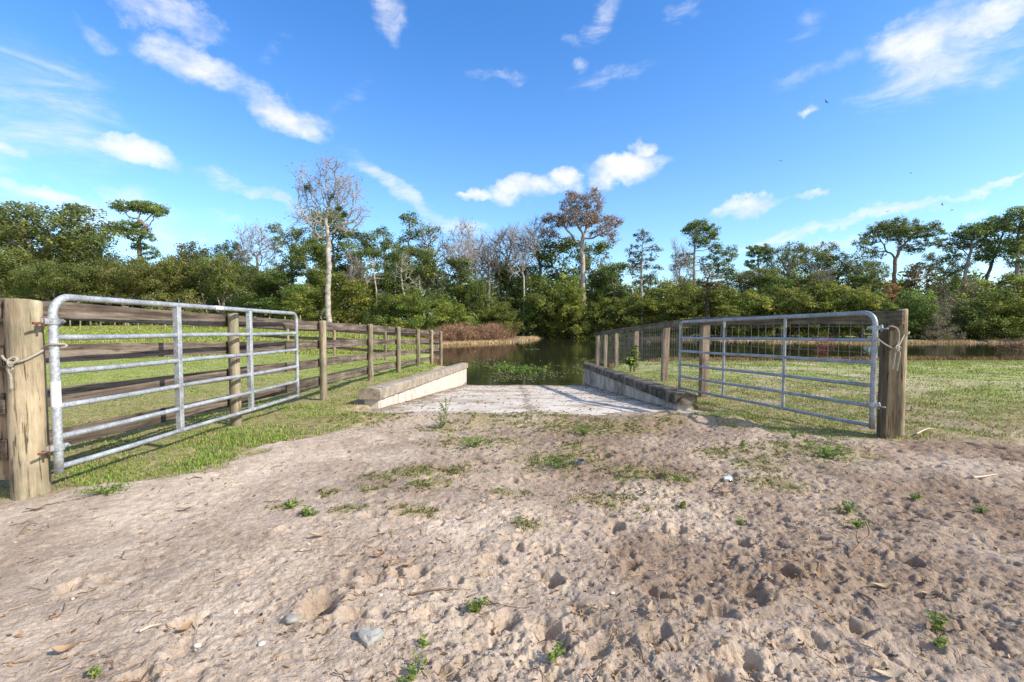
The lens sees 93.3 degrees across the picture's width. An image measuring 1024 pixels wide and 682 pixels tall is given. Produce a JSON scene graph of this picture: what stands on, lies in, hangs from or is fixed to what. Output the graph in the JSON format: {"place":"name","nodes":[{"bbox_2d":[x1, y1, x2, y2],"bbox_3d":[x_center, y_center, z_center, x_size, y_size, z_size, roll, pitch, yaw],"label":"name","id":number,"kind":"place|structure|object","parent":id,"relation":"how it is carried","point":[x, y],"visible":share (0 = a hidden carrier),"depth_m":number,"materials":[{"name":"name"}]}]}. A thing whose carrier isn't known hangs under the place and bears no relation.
{"place":"outdoors","nodes":[
{"label":"outdoors","id":0,"kind":"place"},
{"bbox_2d":[44,325,428,358],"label":"grass","id":1,"kind":"structure","parent":0,"point":[95,330],"depth_m":32.37,"materials":[{"name":"green plant"}]},
{"bbox_2d":[0,322,1023,681],"bbox_3d":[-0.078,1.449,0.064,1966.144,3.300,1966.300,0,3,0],"label":"ground","id":2,"kind":"structure","parent":0,"point":[78,530],"depth_m":2.60,"materials":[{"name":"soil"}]},
{"bbox_2d":[0,318,8,479],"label":"board fence","id":3,"kind":"object","parent":2,"relation":"on","point":[4,470],"visible":0.12,"depth_m":3.48,"materials":[{"name":"brown wood"}]},
{"bbox_2d":[2,298,51,500],"bbox_3d":[-3.404,0.470,3.401,0.208,1.528,0.210,0,3,0],"label":"gate post","id":4,"kind":"object","parent":2,"relation":"on","point":[28,430],"visible":0.89,"depth_m":3.33,"materials":[{"name":"brown wood"}]},
{"bbox_2d":[1,343,67,389],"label":"rope","id":5,"kind":"object","parent":4,"relation":"attached to","point":[9,363],"visible":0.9,"depth_m":3.27,"materials":[{"name":"beige fabric"}]},
{"bbox_2d":[32,294,299,473],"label":"tube gate","id":6,"kind":"structure","parent":4,"relation":"attached to","point":[58,446],"depth_m":4.30,"materials":[{"name":"metal"}]},
{"bbox_2d":[0,244,60,299],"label":"oak tree","id":7,"kind":"object","parent":2,"relation":"on","point":[10,260],"visible":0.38,"depth_m":50.72,"materials":[{"name":"green plant"}]},
{"bbox_2d":[0,260,106,325],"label":"oak tree","id":8,"kind":"object","parent":2,"relation":"on","point":[53,281],"visible":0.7,"depth_m":48.45,"materials":[{"name":"green plant"}]},
{"bbox_2d":[20,223,109,323],"bbox_3d":[-53.677,-8.426,59.782,10.499,12.877,10.647,2,4,44],"label":"oak tree","id":9,"kind":"object","parent":2,"relation":"on","point":[68,256],"visible":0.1,"depth_m":58.37,"materials":[{"name":"green plant"}]},
{"bbox_2d":[0,200,131,300],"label":"oak tree","id":10,"kind":"object","parent":2,"relation":"on","point":[14,229],"visible":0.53,"depth_m":55.54,"materials":[{"name":"green plant"}]},
{"bbox_2d":[67,251,135,323],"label":"oak tree","id":11,"kind":"object","parent":2,"relation":"on","point":[107,260],"visible":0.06,"depth_m":56.30,"materials":[{"name":"green plant"}]},
{"bbox_2d":[62,261,174,324],"bbox_3d":[-42.670,-5.172,52.465,10.265,7.248,10.249,1,3,22],"label":"oak tree","id":12,"kind":"object","parent":2,"relation":"on","point":[113,277],"visible":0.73,"depth_m":51.42,"materials":[{"name":"green plant"}]},
{"bbox_2d":[106,199,170,299],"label":"pine tree","id":13,"kind":"object","parent":2,"relation":"on","point":[144,207],"visible":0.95,"depth_m":61.28,"materials":[{"name":"green plant"}]},
{"bbox_2d":[121,253,210,324],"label":"oak tree","id":14,"kind":"object","parent":2,"relation":"on","point":[168,266],"visible":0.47,"depth_m":54.76,"materials":[{"name":"green plant"}]},
{"bbox_2d":[155,240,232,312],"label":"oak tree","id":15,"kind":"object","parent":2,"relation":"on","point":[192,253],"visible":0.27,"depth_m":57.64,"materials":[{"name":"green plant"}]},
{"bbox_2d":[169,252,258,314],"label":"oak tree","id":16,"kind":"object","parent":2,"relation":"on","point":[225,272],"visible":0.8,"depth_m":54.03,"materials":[{"name":"green plant"}]},
{"bbox_2d":[0,298,442,460],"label":"board fence","id":17,"kind":"object","parent":2,"relation":"on","point":[232,322],"visible":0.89,"depth_m":5.43,"materials":[{"name":"brown wood"}]},
{"bbox_2d":[0,338,445,498],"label":"grass","id":18,"kind":"structure","parent":2,"relation":"on","point":[235,442],"depth_m":5.61,"materials":[{"name":"green plant"}]},
{"bbox_2d":[40,299,436,326],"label":"undergrowth","id":19,"kind":"object","parent":2,"relation":"on","point":[132,324],"visible":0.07,"depth_m":53.53,"materials":[{"name":"green plant"}]},
{"bbox_2d":[216,266,288,317],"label":"oak tree","id":20,"kind":"object","parent":2,"relation":"on","point":[245,293],"visible":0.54,"depth_m":50.37,"materials":[{"name":"green plant"}]},
{"bbox_2d":[228,219,285,301],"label":"bare tree","id":21,"kind":"object","parent":2,"relation":"on","point":[263,239],"visible":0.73,"depth_m":57.53,"materials":[{"name":"grey plant"}]},
{"bbox_2d":[243,269,316,318],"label":"leafy tree","id":22,"kind":"object","parent":2,"relation":"on","point":[271,301],"visible":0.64,"depth_m":48.89,"materials":[{"name":"green plant"}]},
{"bbox_2d":[263,218,312,282],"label":"leafy tree","id":23,"kind":"object","parent":2,"relation":"on","point":[295,234],"visible":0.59,"depth_m":54.99,"materials":[{"name":"green plant"}]},
{"bbox_2d":[271,282,324,321],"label":"shrub","id":24,"kind":"object","parent":2,"relation":"on","point":[295,304],"visible":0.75,"depth_m":45.22,"materials":[{"name":"green plant"}]},
{"bbox_2d":[276,242,333,317],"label":"leafy tree","id":25,"kind":"object","parent":2,"relation":"on","point":[312,275],"visible":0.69,"depth_m":49.59,"materials":[{"name":"green plant"}]},
{"bbox_2d":[284,150,372,321],"bbox_3d":[-15.013,-7.999,39.721,7.238,14.493,4.329,1,3,18],"label":"bare tree","id":26,"kind":"object","parent":2,"relation":"on","point":[328,274],"visible":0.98,"depth_m":39.68,"materials":[{"name":"grey plant"}]},
{"bbox_2d":[304,207,363,321],"bbox_3d":[-19.834,-8.307,53.287,7.044,13.408,6.134,2,4,44],"label":"leafy tree","id":27,"kind":"object","parent":2,"relation":"on","point":[336,257],"visible":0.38,"depth_m":53.13,"materials":[{"name":"green plant"}]},
{"bbox_2d":[319,274,375,323],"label":"shrub","id":28,"kind":"object","parent":2,"relation":"on","point":[354,287],"visible":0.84,"depth_m":45.23,"materials":[{"name":"green plant"}]},
{"bbox_2d":[258,328,438,359],"bbox_3d":[-7.861,0.118,21.488,10.025,1.626,0.579,1,3,18],"label":"board fence","id":29,"kind":"object","parent":2,"relation":"on","point":[288,337],"visible":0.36,"depth_m":21.15,"materials":[{"name":"brown wood"}]},
{"bbox_2d":[334,227,392,322],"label":"leafy tree","id":30,"kind":"object","parent":2,"relation":"on","point":[365,243],"visible":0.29,"depth_m":52.92,"materials":[{"name":"green plant"}]},
{"bbox_2d":[357,627,383,647],"bbox_3d":[-0.553,1.150,1.878,0.105,0.039,0.090,3,12,0],"label":"flat stone","id":31,"kind":"object","parent":2,"relation":"on","point":[368,637],"visible":1,"depth_m":1.87,"materials":[{"name":"white stone"}]},
{"bbox_2d":[356,245,410,318],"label":"leafy tree","id":32,"kind":"object","parent":2,"relation":"on","point":[389,266],"visible":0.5,"depth_m":48.52,"materials":[{"name":"green plant"}]},
{"bbox_2d":[360,290,409,326],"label":"shrub","id":33,"kind":"object","parent":2,"relation":"on","point":[382,319],"visible":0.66,"depth_m":44.20,"materials":[{"name":"green plant"}]},
{"bbox_2d":[378,236,415,317],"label":"leafy tree","id":34,"kind":"object","parent":2,"relation":"on","point":[397,254],"visible":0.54,"depth_m":50.03,"materials":[{"name":"green plant"}]},
{"bbox_2d":[380,287,441,336],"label":"shrub","id":35,"kind":"object","parent":2,"relation":"on","point":[419,309],"visible":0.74,"depth_m":45.14,"materials":[{"name":"green plant"}]},
{"bbox_2d":[359,362,467,408],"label":"retaining wall","id":36,"kind":"structure","parent":2,"relation":"on","point":[382,395],"depth_m":10.11,"materials":[{"name":"beige concrete"}]},
{"bbox_2d":[393,211,434,318],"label":"leafy tree","id":37,"kind":"object","parent":2,"relation":"on","point":[407,218],"visible":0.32,"depth_m":55.95,"materials":[{"name":"green plant"}]},
{"bbox_2d":[389,244,452,315],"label":"leafy tree","id":38,"kind":"object","parent":2,"relation":"on","point":[424,256],"visible":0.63,"depth_m":51.99,"materials":[{"name":"green plant"}]},
{"bbox_2d":[399,217,447,323],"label":"leafy tree","id":39,"kind":"object","parent":2,"relation":"on","point":[434,273],"visible":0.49,"depth_m":54.61,"materials":[{"name":"green plant"}]},
{"bbox_2d":[425,298,475,329],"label":"shrub","id":40,"kind":"object","parent":2,"relation":"on","point":[448,317],"visible":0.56,"depth_m":48.80,"materials":[{"name":"green plant"}]},
{"bbox_2d":[431,254,483,316],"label":"leafy tree","id":41,"kind":"object","parent":2,"relation":"on","point":[456,290],"visible":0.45,"depth_m":54.40,"materials":[{"name":"green plant"}]},
{"bbox_2d":[434,215,482,291],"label":"bare tree","id":42,"kind":"object","parent":2,"relation":"on","point":[466,242],"visible":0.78,"depth_m":56.11,"materials":[{"name":"grey plant"}]},
{"bbox_2d":[422,320,521,342],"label":"thicket","id":43,"kind":"object","parent":2,"relation":"on","point":[461,332],"visible":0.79,"depth_m":47.60,"materials":[{"name":"brown plant"}]},
{"bbox_2d":[451,275,508,329],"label":"shrub","id":44,"kind":"object","parent":2,"relation":"on","point":[479,292],"visible":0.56,"depth_m":52.99,"materials":[{"name":"green plant"}]},
{"bbox_2d":[456,227,511,305],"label":"bare tree","id":45,"kind":"object","parent":2,"relation":"on","point":[484,249],"visible":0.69,"depth_m":59.77,"materials":[{"name":"grey plant"}]},
{"bbox_2d":[482,301,523,334],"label":"shrub","id":46,"kind":"object","parent":2,"relation":"on","point":[497,316],"visible":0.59,"depth_m":52.33,"materials":[{"name":"green plant"}]},
{"bbox_2d":[474,221,536,325],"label":"bare tree","id":47,"kind":"object","parent":2,"relation":"on","point":[507,245],"visible":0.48,"depth_m":61.73,"materials":[{"name":"grey plant"}]},
{"bbox_2d":[484,263,535,324],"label":"leafy tree","id":48,"kind":"object","parent":2,"relation":"on","point":[515,289],"visible":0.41,"depth_m":61.34,"materials":[{"name":"green plant"}]},
{"bbox_2d":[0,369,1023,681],"bbox_3d":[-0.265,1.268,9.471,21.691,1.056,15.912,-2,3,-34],"label":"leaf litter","id":49,"kind":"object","parent":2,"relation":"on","point":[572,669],"visible":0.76,"depth_m":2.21,"materials":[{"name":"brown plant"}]},
{"bbox_2d":[0,403,1023,681],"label":"fine twigs","id":50,"kind":"object","parent":2,"relation":"on","point":[476,593],"visible":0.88,"depth_m":2.20,"materials":[{"name":"brown wood"}]},
{"bbox_2d":[2,254,1023,333],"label":"woodland","id":51,"kind":"object","parent":2,"relation":"on","point":[802,278],"visible":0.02,"depth_m":69.53,"materials":[{"name":"green plant"}]},
{"bbox_2d":[505,219,545,335],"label":"bare tree","id":52,"kind":"object","parent":2,"relation":"on","point":[528,241],"visible":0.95,"depth_m":59.41,"materials":[{"name":"grey plant"}]},
{"bbox_2d":[357,385,703,415],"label":"concrete ramp","id":53,"kind":"structure","parent":2,"relation":"on","point":[597,405],"depth_m":9.26,"materials":[{"name":"grey concrete"}]},
{"bbox_2d":[379,385,691,415],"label":"leaf litter","id":54,"kind":"object","parent":53,"relation":"on","point":[528,400],"visible":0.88,"depth_m":9.74,"materials":[{"name":"brown plant"}]},
{"bbox_2d":[510,292,553,337],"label":"shrub","id":55,"kind":"object","parent":2,"relation":"on","point":[528,308],"visible":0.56,"depth_m":58.92,"materials":[{"name":"green plant"}]},
{"bbox_2d":[511,266,580,337],"bbox_3d":[3.565,-4.226,60.843,9.032,10.445,9.691,2,3,34],"label":"shrub","id":56,"kind":"object","parent":2,"relation":"on","point":[535,298],"visible":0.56,"depth_m":58.98,"materials":[{"name":"green plant"}]},
{"bbox_2d":[521,236,590,310],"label":"leafy tree","id":57,"kind":"object","parent":2,"relation":"on","point":[561,247],"visible":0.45,"depth_m":62.33,"materials":[{"name":"green plant"}]},
{"bbox_2d":[544,282,586,338],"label":"shrub","id":58,"kind":"object","parent":2,"relation":"on","point":[553,315],"visible":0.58,"depth_m":58.63,"materials":[{"name":"green plant"}]},
{"bbox_2d":[555,299,593,338],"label":"shrub","id":59,"kind":"object","parent":2,"relation":"on","point":[576,328],"visible":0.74,"depth_m":57.96,"materials":[{"name":"green plant"}]},
{"bbox_2d":[265,411,889,532],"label":"grass","id":60,"kind":"structure","parent":2,"relation":"on","point":[578,463],"depth_m":4.07,"materials":[{"name":"green plant"}]},
{"bbox_2d":[533,187,626,337],"bbox_3d":[8.399,-9.659,59.312,11.684,19.156,5.956,0,3,0],"label":"rusty tree","id":61,"kind":"object","parent":2,"relation":"on","point":[589,218],"visible":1,"depth_m":59.17,"materials":[{"name":"brown plant"}]},
{"bbox_2d":[572,240,616,324],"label":"leafy tree","id":62,"kind":"object","parent":2,"relation":"on","point":[598,249],"visible":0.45,"depth_m":65.54,"materials":[{"name":"green plant"}]},
{"bbox_2d":[577,293,625,338],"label":"shrub","id":63,"kind":"object","parent":2,"relation":"on","point":[598,320],"visible":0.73,"depth_m":58.20,"materials":[{"name":"green plant"}]},
{"bbox_2d":[587,261,637,323],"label":"leafy tree","id":64,"kind":"object","parent":2,"relation":"on","point":[612,268],"visible":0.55,"depth_m":62.70,"materials":[{"name":"green plant"}]},
{"bbox_2d":[598,288,660,338],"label":"shrub","id":65,"kind":"object","parent":2,"relation":"on","point":[629,307],"visible":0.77,"depth_m":57.21,"materials":[{"name":"green plant"}]},
{"bbox_2d":[583,363,696,410],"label":"retaining wall","id":66,"kind":"structure","parent":2,"relation":"on","point":[619,382],"depth_m":9.90,"materials":[{"name":"grey concrete"}]},
{"bbox_2d":[624,228,666,338],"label":"slender tree","id":67,"kind":"object","parent":2,"relation":"on","point":[637,267],"visible":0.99,"depth_m":57.62,"materials":[{"name":"green plant"}]},
{"bbox_2d":[629,273,689,335],"bbox_3d":[17.844,-4.370,58.615,7.387,7.922,7.723,0,3,8],"label":"shrub","id":68,"kind":"object","parent":2,"relation":"on","point":[666,289],"visible":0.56,"depth_m":57.83,"materials":[{"name":"green plant"}]},
{"bbox_2d":[653,293,704,338],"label":"shrub","id":69,"kind":"object","parent":2,"relation":"on","point":[674,313],"visible":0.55,"depth_m":55.21,"materials":[{"name":"green plant"}]},
{"bbox_2d":[668,236,700,335],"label":"bare tree","id":70,"kind":"object","parent":2,"relation":"on","point":[684,263],"visible":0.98,"depth_m":57.15,"materials":[{"name":"grey plant"}]},
{"bbox_2d":[669,218,738,334],"bbox_3d":[24.382,-8.117,61.975,8.929,15.022,4.080,0,3,0],"label":"pine tree","id":71,"kind":"object","parent":2,"relation":"on","point":[697,239],"visible":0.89,"depth_m":61.45,"materials":[{"name":"green plant"}]},
{"bbox_2d":[696,264,723,336],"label":"slender tree","id":72,"kind":"object","parent":2,"relation":"on","point":[708,285],"visible":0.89,"depth_m":54.52,"materials":[{"name":"green plant"}]},
{"bbox_2d":[420,335,1023,345],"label":"dry sedge","id":73,"kind":"object","parent":2,"relation":"on","point":[456,342],"visible":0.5,"depth_m":48.02,"materials":[{"name":"brown plant"}]},
{"bbox_2d":[687,284,758,336],"bbox_3d":[24.103,-3.537,55.988,8.307,6.467,7.946,1,3,22],"label":"shrub","id":74,"kind":"object","parent":2,"relation":"on","point":[727,295],"visible":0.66,"depth_m":54.23,"materials":[{"name":"green plant"}]},
{"bbox_2d":[426,345,1023,367],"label":"dry sedge","id":75,"kind":"object","parent":2,"relation":"on","point":[932,358],"visible":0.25,"depth_m":25.75,"materials":[{"name":"brown plant"}]},
{"bbox_2d":[710,288,785,336],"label":"shrub","id":76,"kind":"object","parent":2,"relation":"on","point":[763,300],"visible":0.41,"depth_m":54.10,"materials":[{"name":"green plant"}]},
{"bbox_2d":[594,310,904,438],"bbox_3d":[3.537,0.624,12.543,0.650,2.549,14.904,0,3,-2],"label":"wire fence","id":77,"kind":"object","parent":2,"relation":"on","point":[887,393],"visible":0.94,"depth_m":6.38,"materials":[{"name":"brown wood"}]},
{"bbox_2d":[678,311,887,428],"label":"tube gate","id":78,"kind":"structure","parent":77,"relation":"attached to","point":[873,404],"depth_m":6.22,"materials":[{"name":"metal"}]},
{"bbox_2d":[729,263,783,305],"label":"leafy tree","id":79,"kind":"object","parent":2,"relation":"on","point":[763,271],"visible":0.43,"depth_m":60.67,"materials":[{"name":"green plant"}]},
{"bbox_2d":[740,243,777,277],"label":"pine tree","id":80,"kind":"object","parent":2,"relation":"on","point":[759,250],"visible":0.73,"depth_m":65.34,"materials":[{"name":"green plant"}]},
{"bbox_2d":[750,274,795,333],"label":"leafy tree","id":81,"kind":"object","parent":2,"relation":"on","point":[784,283],"visible":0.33,"depth_m":59.63,"materials":[{"name":"green plant"}]},
{"bbox_2d":[741,283,821,336],"bbox_3d":[29.866,-3.188,53.654,8.424,6.609,7.481,-1,3,-25],"label":"shrub","id":82,"kind":"object","parent":2,"relation":"on","point":[789,294],"visible":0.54,"depth_m":53.30,"materials":[{"name":"green plant"}]},
{"bbox_2d":[760,241,809,333],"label":"leafy tree","id":83,"kind":"object","parent":2,"relation":"on","point":[789,266],"visible":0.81,"depth_m":62.95,"materials":[{"name":"green plant"}]},
{"bbox_2d":[777,279,839,336],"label":"shrub","id":84,"kind":"object","parent":2,"relation":"on","point":[816,283],"visible":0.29,"depth_m":54.77,"materials":[{"name":"green plant"}]},
{"bbox_2d":[788,241,840,331],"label":"leafy tree","id":85,"kind":"object","parent":2,"relation":"on","point":[807,259],"visible":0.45,"depth_m":64.98,"materials":[{"name":"green plant"}]},
{"bbox_2d":[610,359,1023,443],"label":"grass","id":86,"kind":"structure","parent":2,"relation":"on","point":[930,363],"depth_m":8.72,"materials":[{"name":"green plant"}]},
{"bbox_2d":[795,278,873,337],"bbox_3d":[35.794,-3.442,53.623,8.424,7.134,7.481,-2,3,-32],"label":"shrub","id":87,"kind":"object","parent":2,"relation":"on","point":[854,296],"visible":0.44,"depth_m":53.18,"materials":[{"name":"green plant"}]},
{"bbox_2d":[810,247,872,328],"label":"leafy tree","id":88,"kind":"object","parent":2,"relation":"on","point":[831,262],"visible":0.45,"depth_m":62.16,"materials":[{"name":"green plant"}]},
{"bbox_2d":[821,285,897,337],"bbox_3d":[38.179,-3.018,52.826,7.234,6.290,6.425,1,3,12],"label":"shrub","id":89,"kind":"object","parent":2,"relation":"on","point":[865,305],"visible":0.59,"depth_m":52.61,"materials":[{"name":"green plant"}]},
{"bbox_2d":[840,257,893,334],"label":"leafy tree","id":90,"kind":"object","parent":2,"relation":"on","point":[874,265],"visible":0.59,"depth_m":59.19,"materials":[{"name":"green plant"}]},
{"bbox_2d":[874,298,928,338],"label":"shrub","id":91,"kind":"object","parent":2,"relation":"on","point":[916,320],"visible":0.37,"depth_m":50.75,"materials":[{"name":"green plant"}]},
{"bbox_2d":[896,309,907,437],"bbox_3d":[4.188,0.423,5.224,0.113,1.539,0.112,0,3,0],"label":"gate post","id":92,"kind":"object","parent":2,"relation":"on","point":[900,425],"visible":0.45,"depth_m":5.18,"materials":[{"name":"brown wood"}]},
{"bbox_2d":[851,216,955,302],"bbox_3d":[49.416,-8.292,61.932,12.635,15.375,5.996,0,3,0],"label":"pine tree","id":93,"kind":"object","parent":2,"relation":"on","point":[903,229],"visible":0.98,"depth_m":61.17,"materials":[{"name":"green plant"}]},
{"bbox_2d":[896,261,938,311],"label":"rusty tree","id":94,"kind":"object","parent":2,"relation":"on","point":[911,282],"visible":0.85,"depth_m":56.75,"materials":[{"name":"green plant"}]},
{"bbox_2d":[888,286,959,339],"bbox_3d":[43.416,-2.682,52.190,6.087,6.713,5.674,1,3,13],"label":"shrub","id":95,"kind":"object","parent":2,"relation":"on","point":[919,303],"visible":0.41,"depth_m":50.73,"materials":[{"name":"green plant"}]},
{"bbox_2d":[917,311,966,340],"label":"shrub","id":96,"kind":"object","parent":2,"relation":"on","point":[939,322],"visible":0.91,"depth_m":48.46,"materials":[{"name":"green plant"}]},
{"bbox_2d":[921,251,975,314],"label":"leafy tree","id":97,"kind":"object","parent":2,"relation":"on","point":[958,269],"visible":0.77,"depth_m":59.56,"materials":[{"name":"green plant"}]},
{"bbox_2d":[922,274,987,336],"bbox_3d":[50.927,-3.924,54.681,6.499,8.195,6.692,0,3,-6],"label":"shrub","id":98,"kind":"object","parent":2,"relation":"on","point":[969,282],"visible":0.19,"depth_m":54.61,"materials":[{"name":"green plant"}]},
{"bbox_2d":[945,218,1010,335],"bbox_3d":[55.224,-7.472,57.706,6.710,14.134,4.175,0,3,0],"label":"pine tree","id":99,"kind":"object","parent":2,"relation":"on","point":[976,231],"visible":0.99,"depth_m":57.18,"materials":[{"name":"green plant"}]},
{"bbox_2d":[940,286,1023,340],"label":"shrub","id":100,"kind":"object","parent":2,"relation":"on","point":[980,311],"visible":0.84,"depth_m":49.59,"materials":[{"name":"green plant"}]},
{"bbox_2d":[948,273,1023,337],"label":"shrub","id":101,"kind":"object","parent":2,"relation":"on","point":[1012,278],"visible":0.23,"depth_m":54.20,"materials":[{"name":"green plant"}]},
{"bbox_2d":[972,215,1023,335],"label":"pine tree","id":102,"kind":"object","parent":2,"relation":"on","point":[978,257],"visible":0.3,"depth_m":59.40,"materials":[{"name":"green plant"}]},
{"bbox_2d":[973,294,1023,338],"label":"shrub","id":103,"kind":"object","parent":2,"relation":"on","point":[1020,306],"visible":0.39,"depth_m":49.92,"materials":[{"name":"green plant"}]},
{"bbox_2d":[990,206,1023,315],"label":"pine tree","id":104,"kind":"object","parent":2,"relation":"on","point":[1015,252],"visible":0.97,"depth_m":56.50,"materials":[{"name":"green plant"}]},
{"bbox_2d":[0,0,1023,317],"label":"sky","id":105,"kind":"structure","parent":0,"point":[485,112],"materials":[{"name":"blue"}]},
{"bbox_2d":[433,337,1023,384],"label":"pond","id":106,"kind":"structure","parent":0,"point":[567,353],"depth_m":33.79,"materials":[{"name":"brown liquid"}]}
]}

